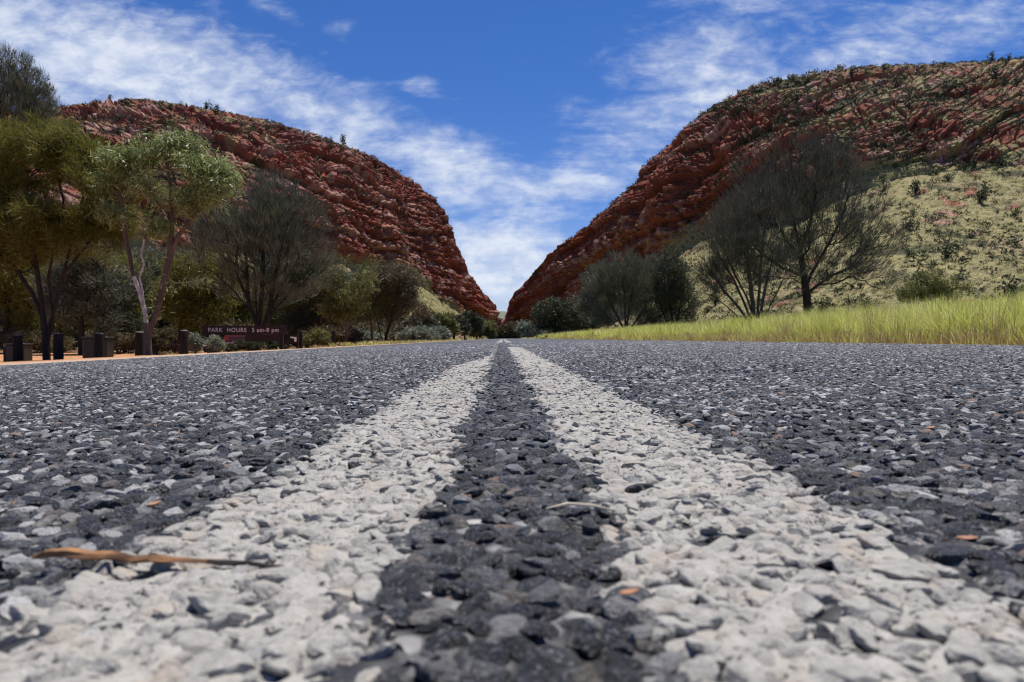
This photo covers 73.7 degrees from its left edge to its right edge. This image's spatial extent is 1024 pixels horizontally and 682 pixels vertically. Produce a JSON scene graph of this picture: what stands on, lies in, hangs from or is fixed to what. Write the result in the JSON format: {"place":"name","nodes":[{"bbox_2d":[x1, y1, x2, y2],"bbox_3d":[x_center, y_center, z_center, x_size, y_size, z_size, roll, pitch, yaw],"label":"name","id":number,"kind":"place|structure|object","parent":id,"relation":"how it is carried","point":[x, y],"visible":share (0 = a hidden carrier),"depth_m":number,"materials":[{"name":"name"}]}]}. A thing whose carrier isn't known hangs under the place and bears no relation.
{"place":"outdoors","nodes":[
{"label":"outdoors","id":0,"kind":"place"},
{"bbox_2d":[3,343,32,361],"bbox_3d":[-20.760,0.488,28.710,0.860,0.782,0.670,0,0,-4],"label":"rubbish bin","id":1,"kind":"object","parent":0,"point":[27,351],"visible":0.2,"depth_m":28.49,"materials":[{"name":"metal"}]},
{"bbox_2d":[6,346,11,358],"bbox_3d":[-20.937,0.465,28.396,0.336,0.540,0.018,0,0,-4],"label":"door","id":2,"kind":"structure","parent":1,"relation":"in","point":[8,348],"depth_m":28.39,"materials":[{"name":"grey metal"}]},
{"bbox_2d":[81,337,114,357],"bbox_3d":[-17.430,0.300,28.756,1.040,0.962,0.670,0,0,-4],"label":"rubbish bin","id":3,"kind":"object","parent":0,"point":[88,347],"visible":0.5,"depth_m":28.46,"materials":[{"name":"metal"}]},
{"bbox_2d":[83,339,92,355],"bbox_3d":[-17.652,0.267,28.439,0.412,0.675,0.018,0,0,-4],"label":"door","id":4,"kind":"structure","parent":3,"relation":"in","point":[87,343],"depth_m":28.43,"materials":[{"name":"grey metal"}]},
{"bbox_2d":[152,338,179,354],"bbox_3d":[-14.896,0.235,29.296,1.500,0.762,1.500,0,0,-9],"label":"picnic table","id":5,"kind":"object","parent":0,"point":[175,346],"visible":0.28,"depth_m":29.08,"materials":[{"name":"brown wood"}]},
{"bbox_2d":[0,339,478,364],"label":"shoulder","id":6,"kind":"object","parent":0,"point":[160,356],"visible":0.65,"depth_m":7.60},
{"bbox_2d":[1,98,502,339],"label":"hill","id":7,"kind":"structure","parent":0,"point":[456,287],"depth_m":305.61,"materials":[{"name":"brown stone"}]},
{"bbox_2d":[7,97,448,277],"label":"scrub undergrowth","id":8,"kind":"object","parent":7,"relation":"on","point":[216,130],"visible":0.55,"depth_m":295.38,"materials":[{"name":"green plant"}]},
{"bbox_2d":[168,339,462,354],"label":"roadside grass","id":9,"kind":"structure","parent":0,"point":[373,342],"depth_m":27.53,"materials":[{"name":"plant"}]},
{"bbox_2d":[0,337,1011,363],"bbox_3d":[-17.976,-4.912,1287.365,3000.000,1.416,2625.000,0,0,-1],"label":"ground","id":10,"kind":"structure","parent":0,"point":[69,355],"depth_m":34.97,"materials":[{"name":"orange soil"}]},
{"bbox_2d":[12,334,22,360],"bbox_3d":[-17.352,0.308,23.959,0.319,1.092,0.307,0,0,-1],"label":"bollard","id":11,"kind":"object","parent":10,"relation":"on","point":[17,347],"visible":0.8,"depth_m":23.86,"materials":[{"name":"black wood"}]},
{"bbox_2d":[0,327,52,352],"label":"understory bush","id":12,"kind":"object","parent":10,"relation":"on","point":[33,338],"visible":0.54,"depth_m":43.52,"materials":[{"name":"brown plant"}]},
{"bbox_2d":[0,252,60,334],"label":"woodland tree","id":13,"kind":"object","parent":10,"relation":"on","point":[13,290],"visible":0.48,"depth_m":44.76,"materials":[{"name":"green plant"}]},
{"bbox_2d":[0,42,64,201],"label":"grey acacia","id":14,"kind":"object","parent":10,"relation":"on","point":[21,92],"visible":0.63,"depth_m":33.10,"materials":[{"name":"green plant"}]},
{"bbox_2d":[0,266,74,333],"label":"woodland tree","id":15,"kind":"object","parent":10,"relation":"on","point":[25,323],"visible":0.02,"depth_m":57.84,"materials":[{"name":"green plant"}]},
{"bbox_2d":[32,331,73,352],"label":"understory bush","id":16,"kind":"object","parent":10,"relation":"on","point":[66,344],"visible":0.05,"depth_m":46.70,"materials":[{"name":"green plant"}]},
{"bbox_2d":[12,258,95,339],"bbox_3d":[-32.952,-2.656,49.549,6.945,7.303,5.335,0,0,-25],"label":"woodland tree","id":17,"kind":"object","parent":10,"relation":"on","point":[59,329],"visible":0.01,"depth_m":48.75,"materials":[{"name":"green plant"}]},
{"bbox_2d":[53,333,63,359],"bbox_3d":[-16.070,0.242,24.181,0.306,1.072,0.298,0,0,-1],"label":"bollard","id":18,"kind":"object","parent":10,"relation":"on","point":[58,346],"visible":0.81,"depth_m":24.08,"materials":[{"name":"black wood"}]},
{"bbox_2d":[51,332,77,345],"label":"understory bush","id":19,"kind":"object","parent":10,"relation":"on","point":[73,341],"visible":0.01,"depth_m":52.51,"materials":[{"name":"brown plant"}]},
{"bbox_2d":[53,327,84,349],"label":"understory bush","id":20,"kind":"object","parent":10,"relation":"on","point":[75,346],"visible":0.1,"depth_m":54.95,"materials":[{"name":"green plant"}]},
{"bbox_2d":[0,104,149,359],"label":"olive wattle","id":21,"kind":"object","parent":10,"relation":"on","point":[43,231],"visible":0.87,"depth_m":24.58,"materials":[{"name":"green plant"}]},
{"bbox_2d":[22,240,137,354],"bbox_3d":[-26.386,-2.811,41.819,6.886,7.657,4.601,0,0,-1],"label":"woodland tree","id":22,"kind":"object","parent":10,"relation":"on","point":[84,285],"visible":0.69,"depth_m":41.44,"materials":[{"name":"green plant"}]},
{"bbox_2d":[70,315,96,332],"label":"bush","id":23,"kind":"object","parent":10,"relation":"on","point":[86,327],"depth_m":79.16,"materials":[{"name":"green plant"}]},
{"bbox_2d":[94,333,103,357],"bbox_3d":[-14.755,0.236,24.394,0.308,1.072,0.294,0,0,-1],"label":"bollard","id":24,"kind":"object","parent":10,"relation":"on","point":[98,345],"visible":0.79,"depth_m":24.28,"materials":[{"name":"black wood"}]},
{"bbox_2d":[83,246,149,330],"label":"woodland tree","id":25,"kind":"object","parent":10,"relation":"on","point":[137,267],"visible":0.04,"depth_m":57.12,"materials":[{"name":"green plant"}]},
{"bbox_2d":[90,264,156,352],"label":"woodland tree","id":26,"kind":"object","parent":10,"relation":"on","point":[133,327],"visible":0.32,"depth_m":46.74,"materials":[{"name":"green plant"}]},
{"bbox_2d":[114,246,158,323],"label":"woodland tree","id":27,"kind":"object","parent":10,"relation":"on","point":[132,257],"visible":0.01,"depth_m":76.62,"materials":[{"name":"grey plant"}]},
{"bbox_2d":[104,330,169,353],"bbox_3d":[-24.360,0.215,43.590,4.562,2.154,2.735,0,0,-31],"label":"understory bush","id":28,"kind":"object","parent":10,"relation":"on","point":[124,341],"visible":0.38,"depth_m":43.22,"materials":[{"name":"green plant"}]},
{"bbox_2d":[135,331,143,355],"bbox_3d":[-13.422,0.196,24.619,0.288,1.082,0.296,0,0,-1],"label":"bollard","id":29,"kind":"object","parent":10,"relation":"on","point":[139,344],"visible":0.73,"depth_m":24.50,"materials":[{"name":"brown wood"}]},
{"bbox_2d":[122,329,173,352],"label":"understory bush","id":30,"kind":"object","parent":10,"relation":"on","point":[166,348],"visible":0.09,"depth_m":46.77,"materials":[{"name":"green plant"}]},
{"bbox_2d":[119,323,183,350],"bbox_3d":[-27.715,-0.037,53.506,6.038,2.851,3.620,0,0,-22],"label":"understory bush","id":31,"kind":"object","parent":10,"relation":"on","point":[169,332],"visible":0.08,"depth_m":53.19,"materials":[{"name":"green plant"}]},
{"bbox_2d":[121,243,192,329],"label":"woodland tree","id":32,"kind":"object","parent":10,"relation":"on","point":[161,323],"visible":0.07,"depth_m":61.20,"materials":[{"name":"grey plant"}]},
{"bbox_2d":[85,123,248,354],"bbox_3d":[-12.259,-3.520,24.041,5.960,8.345,2.592,0,0,-1],"label":"gum tree","id":33,"kind":"object","parent":10,"relation":"on","point":[132,160],"visible":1,"depth_m":23.84,"materials":[{"name":"green plant"}]},
{"bbox_2d":[144,269,217,337],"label":"woodland tree","id":34,"kind":"object","parent":10,"relation":"on","point":[181,328],"visible":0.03,"depth_m":49.47,"materials":[{"name":"green plant"}]},
{"bbox_2d":[180,330,188,353],"bbox_3d":[-12.021,0.129,25.035,0.301,1.072,0.289,0,0,-1],"label":"bollard","id":35,"kind":"object","parent":10,"relation":"on","point":[184,344],"visible":0.77,"depth_m":24.91,"materials":[{"name":"brown wood"}]},
{"bbox_2d":[188,332,205,353],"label":"saltbush","id":36,"kind":"object","parent":10,"relation":"on","point":[196,342],"visible":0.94,"depth_m":25.72,"materials":[{"name":"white plant"}]},
{"bbox_2d":[149,241,253,336],"bbox_3d":[-19.721,-2.696,43.838,6.945,7.303,5.335,0,0,-1],"label":"woodland tree","id":37,"kind":"object","parent":10,"relation":"on","point":[196,300],"visible":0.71,"depth_m":42.72,"materials":[{"name":"green plant"}]},
{"bbox_2d":[203,334,225,352],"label":"saltbush","id":38,"kind":"object","parent":10,"relation":"on","point":[215,343],"visible":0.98,"depth_m":26.16,"materials":[{"name":"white plant"}]},
{"bbox_2d":[189,268,273,325],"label":"woodland tree","id":39,"kind":"object","parent":10,"relation":"on","point":[245,310],"visible":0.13,"depth_m":49.27,"materials":[{"name":"green plant"}]},
{"bbox_2d":[224,335,244,350],"bbox_3d":[-16.670,-0.114,42.752,1.845,1.465,4.480,0,0,-11],"label":"parked car","id":40,"kind":"object","parent":10,"relation":"on","point":[230,338],"visible":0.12,"depth_m":40.58,"materials":[{"name":"red metal"}]},
{"bbox_2d":[216,318,253,325],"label":"understory bush","id":41,"kind":"object","parent":10,"relation":"on","point":[233,323],"visible":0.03,"depth_m":46.48,"materials":[{"name":"green plant"}]},
{"bbox_2d":[202,325,285,352],"bbox_3d":[-10.534,-0.035,26.926,3.291,1.152,0.220,0,0,-1],"label":"park sign","id":42,"kind":"object","parent":10,"relation":"on","point":[264,333],"visible":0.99,"depth_m":26.83,"materials":[{"name":"brown wood"}]},
{"bbox_2d":[225,339,267,351],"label":"green bush","id":43,"kind":"object","parent":10,"relation":"on","point":[236,345],"visible":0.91,"depth_m":28.13,"materials":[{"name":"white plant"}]},
{"bbox_2d":[177,163,348,341],"bbox_3d":[-12.264,-4.032,33.792,7.890,9.737,6.168,0,0,-29],"label":"mulga tree","id":44,"kind":"object","parent":10,"relation":"on","point":[235,224],"visible":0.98,"depth_m":33.16,"materials":[{"name":"green plant"}]},
{"bbox_2d":[244,253,291,325],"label":"woodland tree","id":45,"kind":"object","parent":10,"relation":"on","point":[266,287],"visible":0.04,"depth_m":58.63,"materials":[{"name":"green plant"}]},
{"bbox_2d":[264,341,290,349],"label":"green bush","id":46,"kind":"object","parent":10,"relation":"on","point":[272,345],"visible":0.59,"depth_m":28.58,"materials":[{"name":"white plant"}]},
{"bbox_2d":[284,334,298,348],"bbox_3d":[-9.281,0.113,28.517,0.720,0.813,0.154,0,0,-1],"label":"arrow sign","id":47,"kind":"object","parent":10,"relation":"on","point":[291,338],"visible":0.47,"depth_m":28.45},
{"bbox_2d":[263,266,322,347],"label":"woodland tree","id":48,"kind":"object","parent":10,"relation":"on","point":[279,313],"visible":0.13,"depth_m":51.00,"materials":[{"name":"green plant"}]},
{"bbox_2d":[299,331,302,348],"bbox_3d":[-9.090,0.016,29.373,0.176,0.925,0.168,0,0,-1],"label":"roadside post","id":49,"kind":"object","parent":10,"relation":"on","point":[300,339],"visible":0.79,"depth_m":29.30,"materials":[{"name":"brown wood"}]},
{"bbox_2d":[272,251,352,333],"bbox_3d":[-13.312,-2.760,45.663,6.131,7.089,4.966,0,0,-1],"label":"woodland tree","id":50,"kind":"object","parent":10,"relation":"on","point":[308,316],"visible":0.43,"depth_m":44.82,"materials":[{"name":"green plant"}]},
{"bbox_2d":[303,327,331,347],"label":"saltbush","id":51,"kind":"object","parent":10,"relation":"on","point":[318,336],"visible":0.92,"depth_m":31.55,"materials":[{"name":"green plant"}]},
{"bbox_2d":[300,321,366,343],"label":"understory bush","id":52,"kind":"object","parent":10,"relation":"on","point":[340,333],"visible":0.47,"depth_m":42.58,"materials":[{"name":"green plant"}]},
{"bbox_2d":[318,270,358,324],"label":"woodland tree","id":53,"kind":"object","parent":10,"relation":"on","point":[346,290],"visible":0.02,"depth_m":63.55,"materials":[{"name":"green plant"}]},
{"bbox_2d":[306,253,382,342],"bbox_3d":[-9.761,-2.254,39.984,4.564,5.876,3.115,0,0,-1],"label":"gum sapling","id":54,"kind":"object","parent":10,"relation":"on","point":[344,304],"visible":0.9,"depth_m":39.61,"materials":[{"name":"green plant"}]},
{"bbox_2d":[345,270,378,322],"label":"woodland tree","id":55,"kind":"object","parent":10,"relation":"on","point":[362,301],"visible":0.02,"depth_m":70.67,"materials":[{"name":"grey plant"}]},
{"bbox_2d":[334,319,391,342],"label":"understory bush","id":56,"kind":"object","parent":10,"relation":"on","point":[364,326],"visible":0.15,"depth_m":51.51,"materials":[{"name":"green plant"}]},
{"bbox_2d":[354,326,384,342],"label":"saltbush","id":57,"kind":"object","parent":10,"relation":"on","point":[377,337],"visible":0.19,"depth_m":45.64,"materials":[{"name":"green plant"}]},
{"bbox_2d":[346,256,399,340],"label":"gum sapling","id":58,"kind":"object","parent":10,"relation":"on","point":[371,312],"visible":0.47,"depth_m":43.52,"materials":[{"name":"green plant"}]},
{"bbox_2d":[384,327,402,341],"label":"understory bush","id":59,"kind":"object","parent":10,"relation":"on","point":[392,334],"visible":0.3,"depth_m":60.34,"materials":[{"name":"green plant"}]},
{"bbox_2d":[368,259,434,341],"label":"brown tree","id":60,"kind":"object","parent":10,"relation":"on","point":[404,280],"visible":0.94,"depth_m":43.38,"materials":[{"name":"green plant"}]},
{"bbox_2d":[382,319,431,341],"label":"understory bush","id":61,"kind":"object","parent":10,"relation":"on","point":[396,327],"visible":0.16,"depth_m":65.15,"materials":[{"name":"green plant"}]},
{"bbox_2d":[394,324,440,340],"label":"saltbush","id":62,"kind":"object","parent":10,"relation":"on","point":[419,332],"visible":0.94,"depth_m":51.20,"materials":[{"name":"green plant"}]},
{"bbox_2d":[403,310,440,326],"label":"green bush","id":63,"kind":"object","parent":10,"relation":"on","point":[432,321],"visible":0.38,"depth_m":65.55,"materials":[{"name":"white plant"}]},
{"bbox_2d":[430,323,451,339],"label":"saltbush","id":64,"kind":"object","parent":10,"relation":"on","point":[444,332],"visible":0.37,"depth_m":59.43,"materials":[{"name":"green plant"}]},
{"bbox_2d":[431,310,463,335],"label":"green bush","id":65,"kind":"object","parent":10,"relation":"on","point":[447,319],"visible":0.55,"depth_m":69.14,"materials":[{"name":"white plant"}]},
{"bbox_2d":[449,315,472,337],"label":"green bush","id":66,"kind":"object","parent":10,"relation":"on","point":[465,327],"visible":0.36,"depth_m":83.21,"materials":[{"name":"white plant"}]},
{"bbox_2d":[455,309,486,339],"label":"green bush","id":67,"kind":"object","parent":10,"relation":"on","point":[475,320],"visible":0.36,"depth_m":89.02,"materials":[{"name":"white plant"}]},
{"bbox_2d":[468,319,497,338],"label":"green bush","id":68,"kind":"object","parent":10,"relation":"on","point":[489,331],"visible":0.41,"depth_m":109.25,"materials":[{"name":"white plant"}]},
{"bbox_2d":[489,324,507,338],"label":"green bush","id":69,"kind":"object","parent":10,"relation":"on","point":[500,331],"visible":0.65,"depth_m":138.84,"materials":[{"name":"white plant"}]},
{"bbox_2d":[503,320,524,338],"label":"green bush","id":70,"kind":"object","parent":10,"relation":"on","point":[509,326],"visible":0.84,"depth_m":138.74,"materials":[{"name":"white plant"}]},
{"bbox_2d":[513,317,545,337],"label":"silver bush","id":71,"kind":"object","parent":10,"relation":"on","point":[522,328],"visible":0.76,"depth_m":74.62,"materials":[{"name":"white plant"}]},
{"bbox_2d":[524,293,589,333],"bbox_3d":[4.423,-2.289,61.885,7.191,4.129,5.300,0,0,-1],"label":"green bush","id":72,"kind":"object","parent":10,"relation":"on","point":[553,313],"visible":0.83,"depth_m":61.27,"materials":[{"name":"green plant"}]},
{"bbox_2d":[565,263,620,330],"bbox_3d":[6.705,-3.482,56.036,4.855,6.306,4.462,0,0,-1],"label":"green bush","id":73,"kind":"object","parent":10,"relation":"on","point":[583,304],"visible":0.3,"depth_m":55.85,"materials":[{"name":"green plant"}]},
{"bbox_2d":[575,244,676,327],"bbox_3d":[8.331,-3.585,48.283,7.536,6.636,5.432,0,0,17],"label":"acacia bush","id":74,"kind":"object","parent":10,"relation":"on","point":[609,283],"visible":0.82,"depth_m":47.82,"materials":[{"name":"green plant"}]},
{"bbox_2d":[635,240,704,323],"bbox_3d":[10.792,-3.528,46.132,4.656,6.497,3.970,0,0,-1],"label":"acacia bush","id":75,"kind":"object","parent":10,"relation":"on","point":[672,298],"visible":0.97,"depth_m":45.58,"materials":[{"name":"green plant"}]},
{"bbox_2d":[688,171,810,322],"bbox_3d":[7.032,-2.630,20.069,3.851,4.957,2.414,0,0,-1],"label":"acacia shrub","id":76,"kind":"object","parent":10,"relation":"on","point":[747,235],"visible":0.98,"depth_m":20.05,"materials":[{"name":"green plant"}]},
{"bbox_2d":[702,126,913,314],"bbox_3d":[9.477,-3.594,22.067,6.718,6.855,4.246,0,0,-1],"label":"acacia tree","id":77,"kind":"object","parent":10,"relation":"on","point":[823,169],"visible":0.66,"depth_m":21.72,"materials":[{"name":"green plant"}]},
{"bbox_2d":[890,267,976,306],"bbox_3d":[21.059,-2.046,34.469,3.912,3.429,2.530,0,0,-1],"label":"green bush","id":78,"kind":"object","parent":10,"relation":"on","point":[924,285],"visible":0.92,"depth_m":33.90,"materials":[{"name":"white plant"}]},
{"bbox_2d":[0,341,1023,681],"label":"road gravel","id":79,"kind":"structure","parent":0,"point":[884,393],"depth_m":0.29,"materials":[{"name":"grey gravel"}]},
{"bbox_2d":[31,547,284,568],"bbox_3d":[-0.106,0.067,0.209,0.081,0.006,0.008,0,0,-1],"label":"bark strip","id":80,"kind":"object","parent":79,"relation":"on","point":[75,553],"visible":1,"depth_m":0.21,"materials":[{"name":"beige wood"}]},
{"bbox_2d":[619,588,638,594],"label":"dry leaf","id":81,"kind":"object","parent":79,"relation":"on","point":[631,591],"visible":1,"depth_m":0.17,"materials":[{"name":"orange plant"}]},
{"bbox_2d":[956,536,977,539],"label":"dry leaf","id":82,"kind":"object","parent":79,"relation":"on","point":[967,537],"visible":1,"depth_m":0.22,"materials":[{"name":"orange plant"}]},
{"bbox_2d":[0,338,1023,681],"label":"road","id":83,"kind":"structure","parent":0,"point":[410,642],"depth_m":0.20,"materials":[{"name":"black asphalt"}]},
{"bbox_2d":[0,339,501,681],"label":"road marking","id":84,"kind":"object","parent":83,"relation":"on","point":[151,658],"visible":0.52,"depth_m":0.19,"materials":[{"name":"paint"}]},
{"bbox_2d":[503,339,1023,681],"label":"road marking","id":85,"kind":"object","parent":83,"relation":"on","point":[768,615],"visible":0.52,"depth_m":0.19,"materials":[{"name":"paint"}]},
{"bbox_2d":[0,0,1023,310],"label":"sky","id":86,"kind":"structure","parent":0,"point":[523,120],"materials":[{"name":"blue"}]},
{"bbox_2d":[501,59,1023,337],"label":"hill","id":87,"kind":"structure","parent":0,"point":[558,269],"depth_m":262.25,"materials":[{"name":"brown stone"}]},
{"bbox_2d":[709,291,720,304],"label":"hill shrub","id":88,"kind":"object","parent":87,"relation":"on","point":[714,301],"visible":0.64,"depth_m":183.68,"materials":[{"name":"green plant"}]},
{"bbox_2d":[563,55,1023,279],"bbox_3d":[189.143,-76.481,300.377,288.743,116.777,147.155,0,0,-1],"label":"scrub undergrowth","id":89,"kind":"object","parent":87,"relation":"on","point":[954,81],"visible":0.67,"depth_m":274.60,"materials":[{"name":"green plant"}]},
{"bbox_2d":[816,297,833,310],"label":"hill shrub","id":90,"kind":"object","parent":87,"relation":"on","point":[821,303],"visible":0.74,"depth_m":126.91,"materials":[{"name":"green plant"}]},
{"bbox_2d":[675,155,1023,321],"bbox_3d":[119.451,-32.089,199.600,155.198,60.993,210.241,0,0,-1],"label":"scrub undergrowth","id":91,"kind":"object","parent":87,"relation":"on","point":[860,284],"visible":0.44,"depth_m":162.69,"materials":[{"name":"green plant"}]},
{"bbox_2d":[678,163,1023,319],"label":"tussock grass","id":92,"kind":"structure","parent":87,"relation":"on","point":[943,261],"depth_m":164.24,"materials":[{"name":"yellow plant"}]},
{"bbox_2d":[840,294,871,304],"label":"hill shrub","id":93,"kind":"object","parent":87,"relation":"on","point":[848,301],"visible":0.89,"depth_m":125.45,"materials":[{"name":"green plant"}]},
{"bbox_2d":[855,298,883,308],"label":"hill shrub","id":94,"kind":"object","parent":87,"relation":"on","point":[865,305],"visible":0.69,"depth_m":118.97,"materials":[{"name":"green plant"}]},
{"bbox_2d":[890,75,906,89],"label":"hill shrub","id":95,"kind":"object","parent":87,"relation":"on","point":[896,82],"visible":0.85,"depth_m":278.24,"materials":[{"name":"green plant"}]},
{"bbox_2d":[899,216,914,228],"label":"hill shrub","id":96,"kind":"object","parent":87,"relation":"on","point":[910,223],"visible":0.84,"depth_m":175.98,"materials":[{"name":"green plant"}]},
{"bbox_2d":[910,177,921,193],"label":"hill shrub","id":97,"kind":"object","parent":87,"relation":"on","point":[915,186],"visible":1,"depth_m":206.90,"materials":[{"name":"green plant"}]},
{"bbox_2d":[905,207,929,217],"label":"hill shrub","id":98,"kind":"object","parent":87,"relation":"on","point":[913,214],"visible":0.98,"depth_m":184.18,"materials":[{"name":"green plant"}]},
{"bbox_2d":[922,210,949,219],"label":"hill shrub","id":99,"kind":"object","parent":87,"relation":"on","point":[931,217],"visible":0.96,"depth_m":178.25,"materials":[{"name":"green plant"}]},
{"bbox_2d":[937,243,959,258],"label":"hill shrub","id":100,"kind":"object","parent":87,"relation":"on","point":[947,253],"visible":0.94,"depth_m":143.45,"materials":[{"name":"green plant"}]},
{"bbox_2d":[973,184,995,203],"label":"hill shrub","id":101,"kind":"object","parent":87,"relation":"on","point":[980,196],"visible":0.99,"depth_m":191.18,"materials":[{"name":"green plant"}]},
{"bbox_2d":[986,64,1000,78],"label":"hill shrub","id":102,"kind":"object","parent":87,"relation":"on","point":[993,72],"visible":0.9,"depth_m":271.93,"materials":[{"name":"green plant"}]},
{"bbox_2d":[996,154,1007,165],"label":"hill shrub","id":103,"kind":"object","parent":87,"relation":"on","point":[1000,161],"visible":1,"depth_m":226.78,"materials":[{"name":"green plant"}]},
{"bbox_2d":[993,273,1022,295],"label":"hill shrub","id":104,"kind":"object","parent":87,"relation":"on","point":[1009,286],"visible":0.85,"depth_m":113.44,"materials":[{"name":"green plant"}]},
{"bbox_2d":[1011,74,1023,85],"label":"hill shrub","id":105,"kind":"object","parent":87,"relation":"on","point":[1016,80],"visible":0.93,"depth_m":261.22,"materials":[{"name":"green plant"}]},
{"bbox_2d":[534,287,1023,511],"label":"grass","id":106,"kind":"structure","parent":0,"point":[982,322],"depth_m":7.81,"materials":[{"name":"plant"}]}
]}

